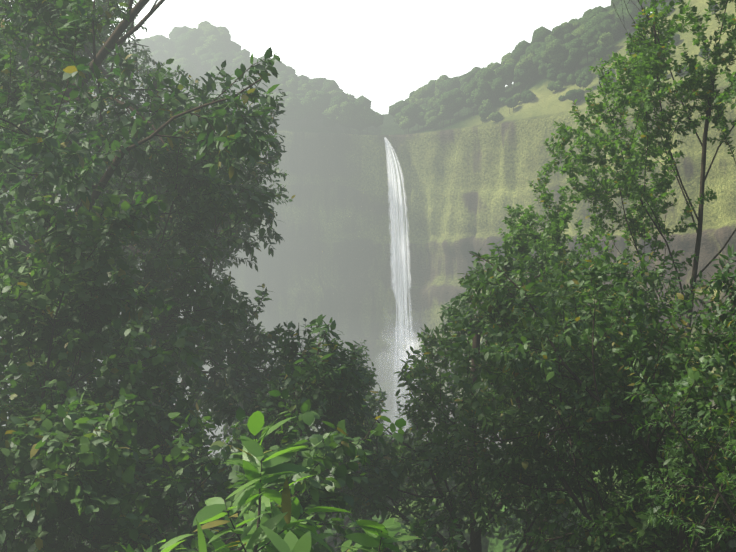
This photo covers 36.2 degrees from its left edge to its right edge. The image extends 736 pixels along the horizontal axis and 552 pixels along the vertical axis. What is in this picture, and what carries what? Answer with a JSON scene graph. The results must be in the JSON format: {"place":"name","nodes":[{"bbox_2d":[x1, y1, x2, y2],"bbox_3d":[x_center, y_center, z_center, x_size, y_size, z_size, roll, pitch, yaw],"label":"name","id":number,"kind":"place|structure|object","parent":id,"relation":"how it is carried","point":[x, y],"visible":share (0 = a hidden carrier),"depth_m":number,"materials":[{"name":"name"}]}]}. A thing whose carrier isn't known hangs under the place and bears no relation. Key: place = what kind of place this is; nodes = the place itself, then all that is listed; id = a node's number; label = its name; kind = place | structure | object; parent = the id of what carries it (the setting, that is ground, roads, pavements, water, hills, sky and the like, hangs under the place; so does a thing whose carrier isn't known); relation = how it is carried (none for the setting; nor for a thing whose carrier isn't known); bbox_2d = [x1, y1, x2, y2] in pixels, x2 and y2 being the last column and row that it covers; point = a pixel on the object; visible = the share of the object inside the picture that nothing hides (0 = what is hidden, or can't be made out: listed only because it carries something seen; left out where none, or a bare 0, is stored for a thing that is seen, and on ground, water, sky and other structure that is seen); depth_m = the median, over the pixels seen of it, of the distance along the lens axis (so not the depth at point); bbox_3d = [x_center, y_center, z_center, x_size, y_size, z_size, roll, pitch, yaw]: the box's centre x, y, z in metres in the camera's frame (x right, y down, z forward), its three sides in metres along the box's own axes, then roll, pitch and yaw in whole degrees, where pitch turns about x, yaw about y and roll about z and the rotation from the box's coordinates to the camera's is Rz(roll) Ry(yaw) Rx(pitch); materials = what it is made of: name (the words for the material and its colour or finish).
{"place":"outdoors","nodes":[
{"label":"outdoors","id":0,"kind":"place"},
{"bbox_2d":[8,0,651,114],"label":"sky","id":1,"kind":"structure","parent":0,"point":[381,51],"materials":[{"name":"white"}]},
{"bbox_2d":[0,0,735,455],"bbox_3d":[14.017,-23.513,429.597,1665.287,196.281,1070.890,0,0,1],"label":"cliff rock","id":2,"kind":"object","parent":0,"point":[468,178],"visible":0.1,"depth_m":373.09,"materials":[{"name":"stone"}]},
{"bbox_2d":[28,0,717,134],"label":"cliff trees","id":3,"kind":"object","parent":2,"relation":"on","point":[596,32],"visible":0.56,"depth_m":384.34,"materials":[{"name":"green plant"}]},
{"bbox_2d":[372,137,426,439],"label":"waterfall water","id":4,"kind":"structure","parent":0,"point":[395,260],"depth_m":379.70,"materials":[{"name":"white liquid"}]},
{"bbox_3d":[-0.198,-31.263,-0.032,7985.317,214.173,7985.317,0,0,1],"label":"terrain ground","id":5,"kind":"structure","parent":0,"visible":0},
{"bbox_2d":[0,0,248,548],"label":"tree","id":6,"kind":"object","parent":5,"relation":"on","point":[164,262],"visible":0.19,"depth_m":10.45,"materials":[{"name":"green plant"}]},
{"bbox_2d":[0,0,288,548],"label":"tree","id":7,"kind":"object","parent":5,"relation":"on","point":[231,133],"visible":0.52,"depth_m":9.67,"materials":[{"name":"green plant"}]},
{"bbox_2d":[0,0,294,509],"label":"tree","id":8,"kind":"object","parent":5,"relation":"on","point":[238,341],"visible":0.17,"depth_m":12.77,"materials":[{"name":"green plant"}]},
{"bbox_2d":[1,0,294,287],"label":"tree","id":9,"kind":"object","parent":5,"relation":"on","point":[111,28],"visible":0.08,"depth_m":22.75,"materials":[{"name":"green plant"}]},
{"bbox_2d":[0,186,405,551],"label":"corner bush","id":10,"kind":"object","parent":5,"relation":"on","point":[61,467],"visible":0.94,"depth_m":7.18,"materials":[{"name":"green plant"}]},
{"bbox_2d":[0,314,467,551],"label":"dark bush","id":11,"kind":"object","parent":5,"relation":"on","point":[305,381],"visible":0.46,"depth_m":9.04,"materials":[{"name":"green plant"}]},
{"bbox_2d":[119,411,350,551],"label":"leafy plant","id":12,"kind":"object","parent":5,"relation":"on","point":[252,465],"visible":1,"depth_m":4.86,"materials":[{"name":"green plant"}]},
{"bbox_2d":[228,475,420,551],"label":"leafy plant","id":13,"kind":"object","parent":5,"relation":"on","point":[387,530],"visible":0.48,"depth_m":5.22,"materials":[{"name":"green plant"}]},
{"bbox_2d":[190,328,499,551],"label":"tree","id":14,"kind":"object","parent":5,"relation":"on","point":[226,430],"visible":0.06,"depth_m":22.84,"materials":[{"name":"green plant"}]},
{"bbox_2d":[83,0,674,459],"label":"trees","id":15,"kind":"object","parent":5,"relation":"on","point":[209,28],"visible":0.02,"depth_m":442.14,"materials":[{"name":"green plant"}]},
{"bbox_2d":[74,440,735,551],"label":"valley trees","id":16,"kind":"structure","parent":5,"relation":"on","point":[494,543],"depth_m":32.20,"materials":[{"name":"green plant"}]},
{"bbox_2d":[187,241,735,551],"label":"tree","id":17,"kind":"object","parent":5,"relation":"on","point":[377,497],"visible":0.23,"depth_m":12.39,"materials":[{"name":"green plant"}]},
{"bbox_2d":[480,186,583,550],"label":"sprig tree","id":18,"kind":"object","parent":5,"relation":"on","point":[520,233],"visible":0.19,"depth_m":16.66,"materials":[{"name":"green plant"}]},
{"bbox_2d":[347,249,735,551],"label":"tree","id":19,"kind":"object","parent":5,"relation":"on","point":[611,532],"visible":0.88,"depth_m":10.88,"materials":[{"name":"green plant"}]},
{"bbox_2d":[437,244,735,551],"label":"tree","id":20,"kind":"object","parent":5,"relation":"on","point":[455,310],"visible":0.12,"depth_m":14.99,"materials":[{"name":"green plant"}]},
{"bbox_2d":[454,0,735,481],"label":"tall tree","id":21,"kind":"object","parent":5,"relation":"on","point":[642,81],"visible":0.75,"depth_m":17.16,"materials":[{"name":"green plant"}]},
{"bbox_2d":[619,298,735,551],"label":"tree","id":22,"kind":"object","parent":5,"relation":"on","point":[724,530],"visible":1,"depth_m":7.25,"materials":[{"name":"green plant"}]},
{"bbox_2d":[693,266,735,470],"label":"tree","id":23,"kind":"object","parent":5,"relation":"on","point":[733,299],"visible":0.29,"depth_m":11.56,"materials":[{"name":"green plant"}]}
]}

